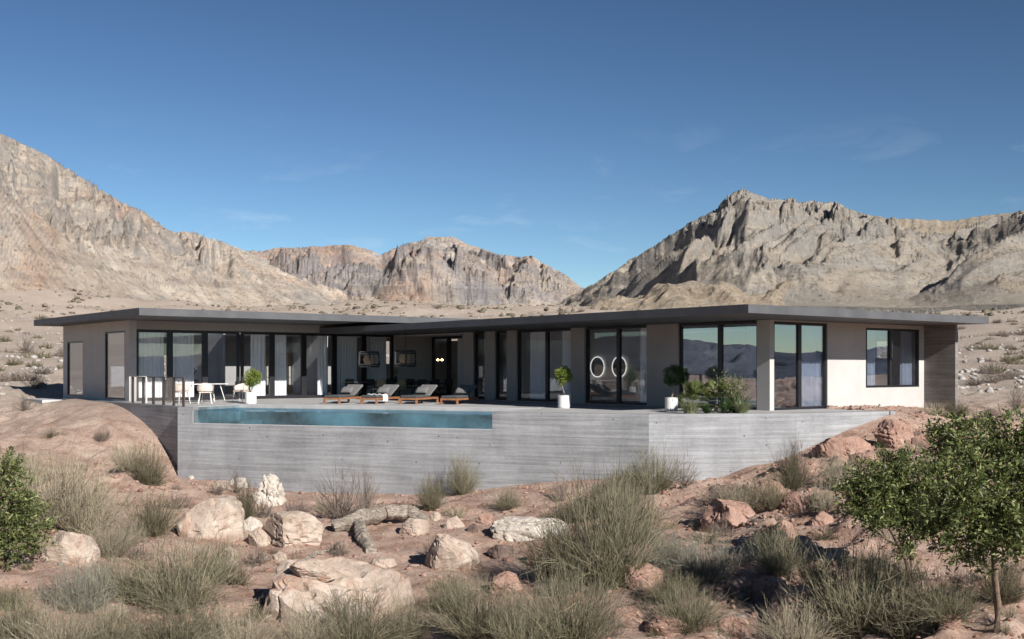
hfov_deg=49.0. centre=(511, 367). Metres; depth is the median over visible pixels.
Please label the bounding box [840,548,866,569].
dry tuft
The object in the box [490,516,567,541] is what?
boulder
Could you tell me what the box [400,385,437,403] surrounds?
sun lounger
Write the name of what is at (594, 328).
window
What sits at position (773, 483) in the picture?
boulder
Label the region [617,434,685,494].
shrub
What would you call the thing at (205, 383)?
garden table
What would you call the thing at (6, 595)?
shrub
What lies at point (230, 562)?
boulder
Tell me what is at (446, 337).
window
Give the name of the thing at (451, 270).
mountain range
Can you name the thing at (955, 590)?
stone
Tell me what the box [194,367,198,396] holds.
house plant
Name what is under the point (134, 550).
dry tuft
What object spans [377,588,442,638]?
shrub
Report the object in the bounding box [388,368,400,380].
vase
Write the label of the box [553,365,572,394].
potted tree
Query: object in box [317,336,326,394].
curtain
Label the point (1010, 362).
scrub bush
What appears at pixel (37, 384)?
shrub
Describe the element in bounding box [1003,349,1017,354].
scrub bush
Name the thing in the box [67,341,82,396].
window
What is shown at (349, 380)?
dining chair
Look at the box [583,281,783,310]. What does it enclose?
hill
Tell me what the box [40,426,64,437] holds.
dry tuft
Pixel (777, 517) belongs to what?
dry tuft
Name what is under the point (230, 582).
dry tuft
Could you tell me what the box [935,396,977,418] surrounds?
shrub
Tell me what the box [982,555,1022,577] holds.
dry tuft
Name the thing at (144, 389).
railing
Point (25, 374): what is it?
scrub bush
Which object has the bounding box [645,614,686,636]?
boulder
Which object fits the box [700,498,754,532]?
boulder
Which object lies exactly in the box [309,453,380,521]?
shrub
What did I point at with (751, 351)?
curtain
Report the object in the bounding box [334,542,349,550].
stone
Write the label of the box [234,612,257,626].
dry tuft
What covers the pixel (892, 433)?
boulder
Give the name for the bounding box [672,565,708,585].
dry tuft
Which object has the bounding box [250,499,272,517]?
dry tuft
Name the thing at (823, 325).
window
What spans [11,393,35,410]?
shrub
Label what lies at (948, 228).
mountain ridge
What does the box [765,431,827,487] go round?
shrub
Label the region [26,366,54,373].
scrub bush
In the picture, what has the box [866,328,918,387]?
window
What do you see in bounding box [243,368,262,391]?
potted tree
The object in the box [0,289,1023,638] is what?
ground
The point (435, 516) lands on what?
boulder
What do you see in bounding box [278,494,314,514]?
shrub
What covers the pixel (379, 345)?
curtain
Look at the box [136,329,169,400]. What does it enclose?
window
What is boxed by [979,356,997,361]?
scrub bush
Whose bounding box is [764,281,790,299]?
hill
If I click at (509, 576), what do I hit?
boulder
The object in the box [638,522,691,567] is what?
shrub
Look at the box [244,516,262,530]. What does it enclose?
boulder
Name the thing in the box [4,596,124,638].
shrub
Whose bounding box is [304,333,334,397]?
window
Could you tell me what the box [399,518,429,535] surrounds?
boulder
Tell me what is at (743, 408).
ornamental grass
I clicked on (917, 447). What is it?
dry tuft
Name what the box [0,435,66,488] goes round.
shrub
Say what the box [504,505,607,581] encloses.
shrub
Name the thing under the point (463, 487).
shrub
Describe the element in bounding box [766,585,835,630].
boulder
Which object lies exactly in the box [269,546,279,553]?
dry tuft
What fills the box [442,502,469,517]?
dry tuft
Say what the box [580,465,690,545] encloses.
shrub
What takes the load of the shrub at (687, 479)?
on the ground at (78, 421)
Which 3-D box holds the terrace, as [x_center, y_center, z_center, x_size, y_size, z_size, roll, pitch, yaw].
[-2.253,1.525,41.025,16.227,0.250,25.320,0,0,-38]
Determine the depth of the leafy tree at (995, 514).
16.71 m
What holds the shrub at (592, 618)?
on the ground at (78, 421)
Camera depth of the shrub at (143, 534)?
25.51 m
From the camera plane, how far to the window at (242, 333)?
49.80 m
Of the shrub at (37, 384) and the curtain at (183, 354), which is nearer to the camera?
the curtain at (183, 354)
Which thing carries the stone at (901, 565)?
on the ground at (78, 421)
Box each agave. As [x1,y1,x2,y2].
[699,403,719,412]
[716,399,734,412]
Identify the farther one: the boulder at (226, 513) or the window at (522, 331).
the window at (522, 331)
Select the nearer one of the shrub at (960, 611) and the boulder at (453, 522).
the shrub at (960, 611)
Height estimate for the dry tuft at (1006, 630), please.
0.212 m
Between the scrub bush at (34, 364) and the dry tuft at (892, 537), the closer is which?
the dry tuft at (892, 537)
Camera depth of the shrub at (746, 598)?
20.14 m
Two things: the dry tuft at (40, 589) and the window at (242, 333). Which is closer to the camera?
the dry tuft at (40, 589)
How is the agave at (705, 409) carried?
on the terrace
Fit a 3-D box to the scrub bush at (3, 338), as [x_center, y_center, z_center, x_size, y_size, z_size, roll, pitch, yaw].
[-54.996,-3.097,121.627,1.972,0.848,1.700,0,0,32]
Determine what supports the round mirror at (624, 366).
attached to the house
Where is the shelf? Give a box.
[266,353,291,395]
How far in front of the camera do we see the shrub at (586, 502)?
29.04 m
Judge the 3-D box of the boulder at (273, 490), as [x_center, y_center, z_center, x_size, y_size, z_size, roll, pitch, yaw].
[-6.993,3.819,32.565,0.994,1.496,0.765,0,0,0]
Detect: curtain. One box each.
[139,332,163,397]
[173,333,193,396]
[250,334,264,395]
[275,335,285,394]
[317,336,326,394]
[337,336,356,393]
[367,337,385,393]
[457,338,461,386]
[530,332,550,399]
[562,331,570,394]
[640,328,646,402]
[747,324,755,406]
[802,325,820,405]
[867,330,874,384]
[900,331,911,384]
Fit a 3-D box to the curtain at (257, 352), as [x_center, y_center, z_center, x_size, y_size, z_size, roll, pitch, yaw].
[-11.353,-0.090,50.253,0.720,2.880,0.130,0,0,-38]
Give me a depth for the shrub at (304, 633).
18.07 m
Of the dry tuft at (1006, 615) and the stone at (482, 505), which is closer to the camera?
the dry tuft at (1006, 615)
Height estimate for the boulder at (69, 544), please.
1.072 m
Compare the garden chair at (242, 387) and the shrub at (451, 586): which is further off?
the garden chair at (242, 387)
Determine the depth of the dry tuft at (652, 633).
18.61 m
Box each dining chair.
[345,379,355,386]
[366,379,378,393]
[371,380,385,393]
[386,379,399,396]
[391,379,405,396]
[406,379,416,393]
[412,379,425,394]
[426,379,439,396]
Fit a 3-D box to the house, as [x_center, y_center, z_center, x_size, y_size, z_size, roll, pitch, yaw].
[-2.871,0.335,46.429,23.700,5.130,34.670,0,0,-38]
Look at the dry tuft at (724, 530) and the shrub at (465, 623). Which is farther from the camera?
the dry tuft at (724, 530)
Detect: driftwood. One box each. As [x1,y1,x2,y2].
[305,548,331,557]
[331,504,428,531]
[353,517,376,553]
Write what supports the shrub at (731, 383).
on the terrace
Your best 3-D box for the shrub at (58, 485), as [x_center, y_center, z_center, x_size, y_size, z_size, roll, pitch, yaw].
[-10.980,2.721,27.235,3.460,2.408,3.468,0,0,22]
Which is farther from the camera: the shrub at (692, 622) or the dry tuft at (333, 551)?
the dry tuft at (333, 551)
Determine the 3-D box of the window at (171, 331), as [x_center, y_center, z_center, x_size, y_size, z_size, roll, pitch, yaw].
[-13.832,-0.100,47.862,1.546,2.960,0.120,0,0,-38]
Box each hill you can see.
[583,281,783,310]
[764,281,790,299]
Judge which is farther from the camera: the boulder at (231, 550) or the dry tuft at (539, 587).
the boulder at (231, 550)
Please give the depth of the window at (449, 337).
54.28 m
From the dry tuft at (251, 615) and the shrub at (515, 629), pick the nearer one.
the shrub at (515, 629)
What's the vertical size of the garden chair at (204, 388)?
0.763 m
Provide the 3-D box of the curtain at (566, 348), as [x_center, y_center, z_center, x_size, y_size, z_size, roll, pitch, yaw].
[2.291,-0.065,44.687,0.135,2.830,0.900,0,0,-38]
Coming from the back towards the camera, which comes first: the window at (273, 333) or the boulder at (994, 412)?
the window at (273, 333)
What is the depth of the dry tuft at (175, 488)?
33.48 m
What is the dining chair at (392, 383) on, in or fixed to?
on the terrace
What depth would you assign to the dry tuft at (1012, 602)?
18.46 m
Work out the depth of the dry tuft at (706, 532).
25.19 m
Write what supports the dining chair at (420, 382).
on the terrace
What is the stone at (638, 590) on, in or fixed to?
on the ground at (78, 421)
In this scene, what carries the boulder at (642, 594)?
on the ground at (78, 421)
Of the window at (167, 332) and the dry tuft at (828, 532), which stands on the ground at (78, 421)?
the dry tuft at (828, 532)
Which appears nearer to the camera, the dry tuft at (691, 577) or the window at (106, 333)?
the dry tuft at (691, 577)
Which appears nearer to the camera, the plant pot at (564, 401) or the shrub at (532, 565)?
the shrub at (532, 565)
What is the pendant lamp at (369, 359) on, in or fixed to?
hanging from the house
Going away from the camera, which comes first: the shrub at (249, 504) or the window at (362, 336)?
the shrub at (249, 504)
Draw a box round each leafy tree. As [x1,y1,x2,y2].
[826,438,948,574]
[903,403,1023,633]
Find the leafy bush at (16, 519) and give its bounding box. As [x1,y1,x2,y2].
[0,446,57,570]
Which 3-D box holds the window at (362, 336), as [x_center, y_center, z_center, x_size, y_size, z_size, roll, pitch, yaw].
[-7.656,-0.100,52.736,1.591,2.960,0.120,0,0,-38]
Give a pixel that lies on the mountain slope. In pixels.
(61, 227)
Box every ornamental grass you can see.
[674,396,707,413]
[726,397,752,412]
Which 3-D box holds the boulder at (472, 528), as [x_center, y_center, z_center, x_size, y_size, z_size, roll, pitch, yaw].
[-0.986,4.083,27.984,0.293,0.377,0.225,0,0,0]
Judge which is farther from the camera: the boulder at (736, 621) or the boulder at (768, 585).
the boulder at (768, 585)
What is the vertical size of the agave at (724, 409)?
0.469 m
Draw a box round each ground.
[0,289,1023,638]
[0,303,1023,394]
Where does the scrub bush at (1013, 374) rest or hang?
on the ground at (78, 421)
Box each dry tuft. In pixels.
[18,562,35,570]
[19,538,45,554]
[34,575,60,596]
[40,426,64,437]
[79,568,112,587]
[91,557,119,571]
[95,602,133,621]
[109,594,127,602]
[119,538,162,560]
[141,471,169,485]
[164,493,192,509]
[170,483,183,490]
[190,615,238,629]
[204,618,248,636]
[206,479,227,494]
[219,561,255,586]
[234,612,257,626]
[236,604,272,621]
[243,543,269,565]
[246,595,266,613]
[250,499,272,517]
[253,552,273,560]
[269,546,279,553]
[276,551,300,567]
[327,537,349,555]
[420,532,439,556]
[425,573,467,590]
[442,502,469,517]
[533,580,548,594]
[535,505,572,519]
[537,581,557,594]
[550,575,585,593]
[583,581,602,595]
[601,609,633,637]
[626,575,648,589]
[645,627,659,637]
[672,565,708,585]
[688,520,700,527]
[688,525,721,543]
[706,520,735,536]
[715,623,740,635]
[730,547,759,569]
[771,512,785,520]
[796,488,831,502]
[798,618,835,638]
[807,524,847,540]
[808,501,827,512]
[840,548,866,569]
[883,529,909,543]
[891,567,928,586]
[903,438,927,456]
[950,567,981,582]
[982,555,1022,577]
[992,620,1015,634]
[1000,601,1021,619]
[1001,593,1023,603]
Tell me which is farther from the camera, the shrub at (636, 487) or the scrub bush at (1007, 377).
the scrub bush at (1007, 377)
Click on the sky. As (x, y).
(575, 137)
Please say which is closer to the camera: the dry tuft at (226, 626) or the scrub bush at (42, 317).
the dry tuft at (226, 626)
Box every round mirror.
[590,357,604,376]
[612,357,626,375]
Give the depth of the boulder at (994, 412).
36.24 m
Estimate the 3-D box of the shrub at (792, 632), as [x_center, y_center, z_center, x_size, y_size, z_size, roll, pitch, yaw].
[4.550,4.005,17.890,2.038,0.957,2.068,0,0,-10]
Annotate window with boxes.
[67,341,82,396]
[105,331,124,399]
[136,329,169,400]
[170,330,204,399]
[205,331,239,398]
[240,331,271,398]
[272,332,303,397]
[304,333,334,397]
[335,334,363,395]
[364,335,393,395]
[432,336,447,395]
[448,336,461,394]
[474,332,484,398]
[496,331,506,399]
[518,329,546,401]
[547,328,570,401]
[586,327,617,403]
[618,325,646,404]
[679,322,719,407]
[720,321,756,408]
[774,321,799,409]
[800,322,826,408]
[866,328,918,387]
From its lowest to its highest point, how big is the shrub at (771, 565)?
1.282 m
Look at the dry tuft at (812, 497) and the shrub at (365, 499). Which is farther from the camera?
the shrub at (365, 499)
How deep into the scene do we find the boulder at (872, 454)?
30.05 m
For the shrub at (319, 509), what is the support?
on the ground at (78, 421)
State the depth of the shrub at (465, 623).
18.32 m
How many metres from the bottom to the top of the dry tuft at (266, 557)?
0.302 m
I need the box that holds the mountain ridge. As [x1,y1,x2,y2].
[862,213,1008,235]
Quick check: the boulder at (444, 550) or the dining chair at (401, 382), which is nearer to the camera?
the boulder at (444, 550)
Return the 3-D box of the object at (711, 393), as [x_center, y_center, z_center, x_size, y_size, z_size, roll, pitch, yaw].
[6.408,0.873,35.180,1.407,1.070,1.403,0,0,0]
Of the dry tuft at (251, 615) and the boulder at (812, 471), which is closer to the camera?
the dry tuft at (251, 615)
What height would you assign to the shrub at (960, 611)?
1.056 m
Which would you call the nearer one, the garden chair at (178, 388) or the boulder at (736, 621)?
the boulder at (736, 621)
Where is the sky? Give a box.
[0,0,1023,287]
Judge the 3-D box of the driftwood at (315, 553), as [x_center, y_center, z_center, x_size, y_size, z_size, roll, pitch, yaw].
[-4.528,4.282,25.427,0.244,0.186,1.617,0,0,18]
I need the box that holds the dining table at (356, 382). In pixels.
[343,381,430,396]
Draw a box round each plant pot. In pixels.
[245,392,256,403]
[558,395,570,407]
[665,397,677,409]
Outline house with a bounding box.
[24,304,988,410]
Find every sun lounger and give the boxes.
[323,384,363,403]
[360,384,399,403]
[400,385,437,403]
[440,385,477,404]
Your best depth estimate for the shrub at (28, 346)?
102.78 m
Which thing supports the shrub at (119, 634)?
on the ground at (78, 421)
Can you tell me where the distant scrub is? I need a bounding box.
[0,288,1023,318]
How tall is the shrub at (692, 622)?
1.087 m
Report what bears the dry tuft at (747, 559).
on the ground at (78, 421)
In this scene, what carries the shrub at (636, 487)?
on the ground at (78, 421)
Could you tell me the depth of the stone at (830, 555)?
22.51 m
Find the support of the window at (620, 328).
in the house
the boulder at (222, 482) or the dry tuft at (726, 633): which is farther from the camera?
the boulder at (222, 482)
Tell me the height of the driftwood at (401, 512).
0.542 m
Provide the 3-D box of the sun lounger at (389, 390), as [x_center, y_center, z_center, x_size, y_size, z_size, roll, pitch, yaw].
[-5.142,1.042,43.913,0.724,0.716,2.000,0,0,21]
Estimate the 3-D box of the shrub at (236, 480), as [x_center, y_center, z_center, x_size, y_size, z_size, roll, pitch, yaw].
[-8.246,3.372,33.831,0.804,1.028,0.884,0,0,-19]
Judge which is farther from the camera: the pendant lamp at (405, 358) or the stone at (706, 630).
the pendant lamp at (405, 358)
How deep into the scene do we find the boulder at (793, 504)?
27.12 m
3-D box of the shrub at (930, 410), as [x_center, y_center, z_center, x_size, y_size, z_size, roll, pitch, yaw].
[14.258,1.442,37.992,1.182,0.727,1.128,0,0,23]
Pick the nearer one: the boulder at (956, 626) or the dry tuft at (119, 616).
the boulder at (956, 626)
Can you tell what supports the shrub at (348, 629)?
on the ground at (78, 421)
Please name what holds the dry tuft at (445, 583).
on the ground at (78, 421)
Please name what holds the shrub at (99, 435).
on the ground at (78, 421)
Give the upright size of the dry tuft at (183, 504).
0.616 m
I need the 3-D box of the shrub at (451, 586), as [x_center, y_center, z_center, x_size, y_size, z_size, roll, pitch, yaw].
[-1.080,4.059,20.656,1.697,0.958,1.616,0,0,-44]
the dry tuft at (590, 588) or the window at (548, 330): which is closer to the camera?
the dry tuft at (590, 588)
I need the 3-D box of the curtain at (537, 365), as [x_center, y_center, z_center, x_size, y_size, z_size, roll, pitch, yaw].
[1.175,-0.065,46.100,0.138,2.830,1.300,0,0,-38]
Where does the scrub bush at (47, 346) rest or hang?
on the ground at (78, 421)
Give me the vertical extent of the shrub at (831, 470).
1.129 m
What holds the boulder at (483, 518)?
on the ground at (78, 421)
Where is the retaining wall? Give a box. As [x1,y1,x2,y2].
[62,398,894,493]
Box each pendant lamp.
[358,351,379,366]
[394,330,415,366]
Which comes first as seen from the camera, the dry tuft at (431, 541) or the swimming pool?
the dry tuft at (431, 541)
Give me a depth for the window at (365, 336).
54.12 m
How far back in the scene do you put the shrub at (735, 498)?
27.68 m
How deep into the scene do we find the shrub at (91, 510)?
26.88 m
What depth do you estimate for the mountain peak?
364.65 m
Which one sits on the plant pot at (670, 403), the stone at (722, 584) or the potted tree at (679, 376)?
the potted tree at (679, 376)
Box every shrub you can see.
[0,432,132,529]
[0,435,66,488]
[0,577,73,638]
[0,580,34,611]
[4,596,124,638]
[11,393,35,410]
[14,335,44,350]
[16,370,53,389]
[29,452,142,534]
[37,548,125,615]
[63,593,166,638]
[67,508,147,558]
[88,542,176,606]
[92,426,113,440]
[93,519,254,619]
[104,433,156,472]
[107,518,153,547]
[110,479,186,537]
[111,580,251,638]
[124,429,180,485]
[185,528,256,583]
[189,594,296,638]
[227,468,250,492]
[231,478,268,519]
[270,604,352,638]
[271,579,433,638]
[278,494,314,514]
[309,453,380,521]
[311,495,341,514]
[348,464,382,508]
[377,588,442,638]
[406,560,539,638]
[410,471,459,511]
[412,565,504,612]
[439,443,484,494]
[475,576,575,638]
[484,543,637,638]
[486,486,529,509]
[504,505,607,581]
[510,436,687,598]
[540,470,574,501]
[547,478,614,521]
[573,470,659,514]
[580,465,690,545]
[603,456,660,492]
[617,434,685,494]
[631,572,749,638]
[635,560,713,603]
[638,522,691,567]
[650,526,753,587]
[664,442,701,487]
[675,379,712,405]
[699,469,781,512]
[700,476,748,504]
[703,361,755,411]
[718,569,758,603]
[737,585,865,638]
[739,517,819,576]
[745,470,802,510]
[761,444,820,490]
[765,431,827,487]
[777,531,872,597]
[778,514,936,638]
[805,475,843,511]
[806,447,865,488]
[837,540,929,592]
[844,447,879,472]
[844,542,957,638]
[876,561,1003,630]
[916,400,947,415]
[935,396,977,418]
[949,557,1023,605]
[969,404,993,423]
[970,354,1010,383]
[1005,387,1023,408]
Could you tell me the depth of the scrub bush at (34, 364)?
78.01 m
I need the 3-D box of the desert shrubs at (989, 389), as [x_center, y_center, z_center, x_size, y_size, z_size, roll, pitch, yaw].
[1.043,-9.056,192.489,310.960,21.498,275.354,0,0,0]
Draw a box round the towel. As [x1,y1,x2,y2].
[367,394,387,400]
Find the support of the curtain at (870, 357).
hanging from the house
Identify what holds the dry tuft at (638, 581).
on the ground at (78, 421)
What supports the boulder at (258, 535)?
on the ground at (78, 421)
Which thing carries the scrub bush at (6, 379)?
on the ground at (78, 421)
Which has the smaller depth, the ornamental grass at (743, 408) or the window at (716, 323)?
the ornamental grass at (743, 408)
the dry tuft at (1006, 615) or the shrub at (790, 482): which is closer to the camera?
the dry tuft at (1006, 615)
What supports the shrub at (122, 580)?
on the ground at (78, 421)
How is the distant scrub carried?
on the ground at (78, 421)
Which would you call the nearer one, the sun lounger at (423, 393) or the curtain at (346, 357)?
the sun lounger at (423, 393)
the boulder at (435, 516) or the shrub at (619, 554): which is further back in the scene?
the boulder at (435, 516)
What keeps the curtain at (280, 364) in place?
hanging from the house
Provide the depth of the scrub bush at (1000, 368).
67.31 m
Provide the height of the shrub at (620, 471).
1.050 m
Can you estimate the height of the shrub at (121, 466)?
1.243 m
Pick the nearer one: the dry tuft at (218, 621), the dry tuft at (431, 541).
the dry tuft at (218, 621)
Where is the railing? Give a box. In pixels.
[131,376,184,406]
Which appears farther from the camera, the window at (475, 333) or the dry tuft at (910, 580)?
the window at (475, 333)
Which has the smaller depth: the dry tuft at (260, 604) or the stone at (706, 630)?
the stone at (706, 630)
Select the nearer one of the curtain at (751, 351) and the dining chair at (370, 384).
the curtain at (751, 351)
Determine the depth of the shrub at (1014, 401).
43.56 m
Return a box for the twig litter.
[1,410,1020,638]
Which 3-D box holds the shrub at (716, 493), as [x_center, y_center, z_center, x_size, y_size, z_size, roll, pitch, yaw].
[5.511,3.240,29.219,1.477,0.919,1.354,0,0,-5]
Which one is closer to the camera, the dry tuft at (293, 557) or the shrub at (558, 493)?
the dry tuft at (293, 557)
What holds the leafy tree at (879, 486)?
on the ground at (78, 421)
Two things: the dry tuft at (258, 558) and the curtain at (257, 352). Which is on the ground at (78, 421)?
the dry tuft at (258, 558)
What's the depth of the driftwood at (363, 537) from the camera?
26.85 m
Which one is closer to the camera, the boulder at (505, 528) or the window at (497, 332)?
the boulder at (505, 528)
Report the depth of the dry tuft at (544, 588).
21.15 m
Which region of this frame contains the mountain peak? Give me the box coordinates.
[553,188,1023,312]
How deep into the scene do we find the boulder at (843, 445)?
32.01 m
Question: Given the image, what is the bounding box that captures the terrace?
[116,396,867,414]
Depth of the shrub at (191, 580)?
20.11 m
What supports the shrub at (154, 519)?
on the ground at (78, 421)
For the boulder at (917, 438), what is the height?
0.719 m
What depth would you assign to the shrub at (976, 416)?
36.37 m
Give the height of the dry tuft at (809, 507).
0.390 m
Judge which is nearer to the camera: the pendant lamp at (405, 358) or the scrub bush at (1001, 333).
the pendant lamp at (405, 358)
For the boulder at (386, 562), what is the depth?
24.75 m
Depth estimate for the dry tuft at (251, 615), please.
20.13 m
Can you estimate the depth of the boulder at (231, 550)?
25.63 m
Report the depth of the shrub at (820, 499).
26.40 m
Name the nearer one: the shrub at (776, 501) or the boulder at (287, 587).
the boulder at (287, 587)
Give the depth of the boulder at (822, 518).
25.58 m
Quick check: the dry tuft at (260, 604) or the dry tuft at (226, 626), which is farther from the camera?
the dry tuft at (260, 604)
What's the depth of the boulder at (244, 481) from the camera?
37.92 m
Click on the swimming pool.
(231, 414)
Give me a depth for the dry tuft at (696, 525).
27.34 m
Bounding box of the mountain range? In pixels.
[247,236,584,305]
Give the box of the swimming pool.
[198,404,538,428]
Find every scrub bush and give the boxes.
[0,335,11,341]
[0,370,25,380]
[0,375,10,381]
[4,358,24,365]
[5,369,42,380]
[20,351,37,357]
[24,360,42,366]
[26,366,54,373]
[32,351,51,357]
[34,313,47,318]
[36,343,53,348]
[962,376,986,385]
[973,366,995,373]
[975,341,1001,349]
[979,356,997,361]
[979,361,1012,373]
[994,330,1009,335]
[998,374,1017,379]
[1000,354,1022,362]
[1001,370,1023,376]
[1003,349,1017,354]
[1003,356,1023,364]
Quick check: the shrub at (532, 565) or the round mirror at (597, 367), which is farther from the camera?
the round mirror at (597, 367)
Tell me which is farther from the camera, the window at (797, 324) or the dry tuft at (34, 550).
the window at (797, 324)
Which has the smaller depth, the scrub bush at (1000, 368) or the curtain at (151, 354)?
the curtain at (151, 354)
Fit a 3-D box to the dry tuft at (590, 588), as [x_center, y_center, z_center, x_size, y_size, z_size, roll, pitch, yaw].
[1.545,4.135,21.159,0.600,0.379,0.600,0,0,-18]
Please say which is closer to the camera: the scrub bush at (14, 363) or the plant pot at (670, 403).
the plant pot at (670, 403)
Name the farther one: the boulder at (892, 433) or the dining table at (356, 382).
the dining table at (356, 382)
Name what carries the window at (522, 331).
in the house
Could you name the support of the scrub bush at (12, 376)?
on the ground at (78, 421)
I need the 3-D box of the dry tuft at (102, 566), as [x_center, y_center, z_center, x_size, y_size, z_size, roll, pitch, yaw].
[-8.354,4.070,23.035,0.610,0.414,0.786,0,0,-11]
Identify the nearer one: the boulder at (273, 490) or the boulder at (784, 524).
the boulder at (784, 524)
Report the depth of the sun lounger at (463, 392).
43.31 m
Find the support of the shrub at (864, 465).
on the ground at (78, 421)
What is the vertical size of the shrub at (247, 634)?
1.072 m
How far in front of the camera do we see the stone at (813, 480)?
30.33 m
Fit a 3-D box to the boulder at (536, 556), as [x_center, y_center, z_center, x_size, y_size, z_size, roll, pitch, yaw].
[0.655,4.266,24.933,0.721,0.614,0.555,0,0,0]
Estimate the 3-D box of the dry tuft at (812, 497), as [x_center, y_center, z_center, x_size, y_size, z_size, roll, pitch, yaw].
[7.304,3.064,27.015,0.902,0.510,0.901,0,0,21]
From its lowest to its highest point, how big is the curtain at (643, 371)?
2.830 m
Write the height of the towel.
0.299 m
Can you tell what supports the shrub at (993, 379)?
on the ground at (78, 421)
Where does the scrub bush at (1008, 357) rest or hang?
on the ground at (78, 421)
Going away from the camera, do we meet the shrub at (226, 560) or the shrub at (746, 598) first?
the shrub at (746, 598)
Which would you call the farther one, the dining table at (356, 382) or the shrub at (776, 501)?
the dining table at (356, 382)
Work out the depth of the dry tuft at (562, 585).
21.26 m
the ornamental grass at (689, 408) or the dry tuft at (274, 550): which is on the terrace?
the ornamental grass at (689, 408)
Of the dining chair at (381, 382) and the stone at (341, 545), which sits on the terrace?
the dining chair at (381, 382)
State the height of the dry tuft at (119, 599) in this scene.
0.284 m
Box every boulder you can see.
[39,530,100,566]
[175,495,244,541]
[211,556,239,568]
[213,480,229,489]
[224,546,237,555]
[230,477,248,488]
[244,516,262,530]
[248,526,271,546]
[253,473,286,506]
[260,557,414,628]
[262,511,323,546]
[272,551,286,561]
[289,558,337,582]
[371,557,396,567]
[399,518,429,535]
[425,533,480,570]
[429,511,440,520]
[444,516,464,528]
[467,523,477,532]
[477,513,492,523]
[487,544,513,558]
[488,571,522,592]
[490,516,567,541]
[526,545,552,565]
[610,606,644,627]
[622,563,662,589]
[638,588,653,597]
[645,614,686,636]
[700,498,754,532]
[718,616,751,636]
[741,576,786,606]
[752,480,784,497]
[766,520,795,540]
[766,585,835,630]
[778,491,808,514]
[781,459,818,475]
[808,511,833,525]
[812,435,870,458]
[848,452,878,469]
[873,419,913,449]
[899,599,950,638]
[912,435,938,449]
[938,614,961,629]
[979,409,1004,423]
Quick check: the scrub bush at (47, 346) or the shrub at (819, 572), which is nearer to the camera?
the shrub at (819, 572)
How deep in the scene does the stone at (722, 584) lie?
20.42 m
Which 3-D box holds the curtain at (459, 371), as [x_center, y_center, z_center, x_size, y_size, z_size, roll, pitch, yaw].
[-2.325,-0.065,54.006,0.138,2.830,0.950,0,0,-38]
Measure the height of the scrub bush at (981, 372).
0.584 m
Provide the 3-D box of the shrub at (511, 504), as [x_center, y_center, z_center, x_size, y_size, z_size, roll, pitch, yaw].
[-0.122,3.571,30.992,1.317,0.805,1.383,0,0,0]
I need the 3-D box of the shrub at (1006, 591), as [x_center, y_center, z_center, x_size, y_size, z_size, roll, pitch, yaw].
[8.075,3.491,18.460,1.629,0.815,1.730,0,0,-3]
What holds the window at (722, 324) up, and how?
in the house
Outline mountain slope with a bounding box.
[0,134,378,306]
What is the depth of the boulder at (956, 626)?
17.05 m
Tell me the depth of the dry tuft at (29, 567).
22.07 m
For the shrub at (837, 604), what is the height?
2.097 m
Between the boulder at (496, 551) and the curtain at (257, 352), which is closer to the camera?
the boulder at (496, 551)
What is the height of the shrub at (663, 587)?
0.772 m
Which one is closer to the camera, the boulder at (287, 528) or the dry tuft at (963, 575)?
the dry tuft at (963, 575)
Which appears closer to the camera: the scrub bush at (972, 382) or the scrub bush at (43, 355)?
the scrub bush at (972, 382)
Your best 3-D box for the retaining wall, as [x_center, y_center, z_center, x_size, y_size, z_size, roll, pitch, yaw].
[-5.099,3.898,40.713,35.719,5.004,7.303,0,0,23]
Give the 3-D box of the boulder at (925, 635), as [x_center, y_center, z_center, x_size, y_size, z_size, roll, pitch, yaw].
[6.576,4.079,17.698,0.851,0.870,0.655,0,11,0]
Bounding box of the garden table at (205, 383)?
[175,383,228,402]
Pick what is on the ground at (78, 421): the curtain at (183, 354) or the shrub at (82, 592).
the shrub at (82, 592)
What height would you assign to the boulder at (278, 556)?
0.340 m
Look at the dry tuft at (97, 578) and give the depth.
21.50 m
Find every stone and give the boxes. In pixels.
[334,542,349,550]
[478,503,487,507]
[632,588,640,594]
[698,621,716,632]
[713,582,735,591]
[801,477,815,484]
[816,553,834,562]
[896,561,904,571]
[952,586,966,596]
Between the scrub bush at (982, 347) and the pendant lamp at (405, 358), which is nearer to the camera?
the pendant lamp at (405, 358)
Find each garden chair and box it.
[175,384,190,402]
[197,384,212,403]
[232,383,248,401]
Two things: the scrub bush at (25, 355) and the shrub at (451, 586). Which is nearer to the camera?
the shrub at (451, 586)
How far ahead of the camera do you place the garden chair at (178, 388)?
43.42 m
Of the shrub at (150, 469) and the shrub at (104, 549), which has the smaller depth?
the shrub at (104, 549)
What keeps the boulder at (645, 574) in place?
on the ground at (78, 421)
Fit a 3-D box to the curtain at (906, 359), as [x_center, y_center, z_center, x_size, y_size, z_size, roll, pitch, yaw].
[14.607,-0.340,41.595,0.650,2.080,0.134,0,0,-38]
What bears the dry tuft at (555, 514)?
on the ground at (78, 421)
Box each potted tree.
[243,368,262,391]
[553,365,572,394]
[662,363,691,397]
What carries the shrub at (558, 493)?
on the ground at (78, 421)
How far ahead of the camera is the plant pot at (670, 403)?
36.53 m
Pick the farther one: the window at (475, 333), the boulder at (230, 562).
the window at (475, 333)

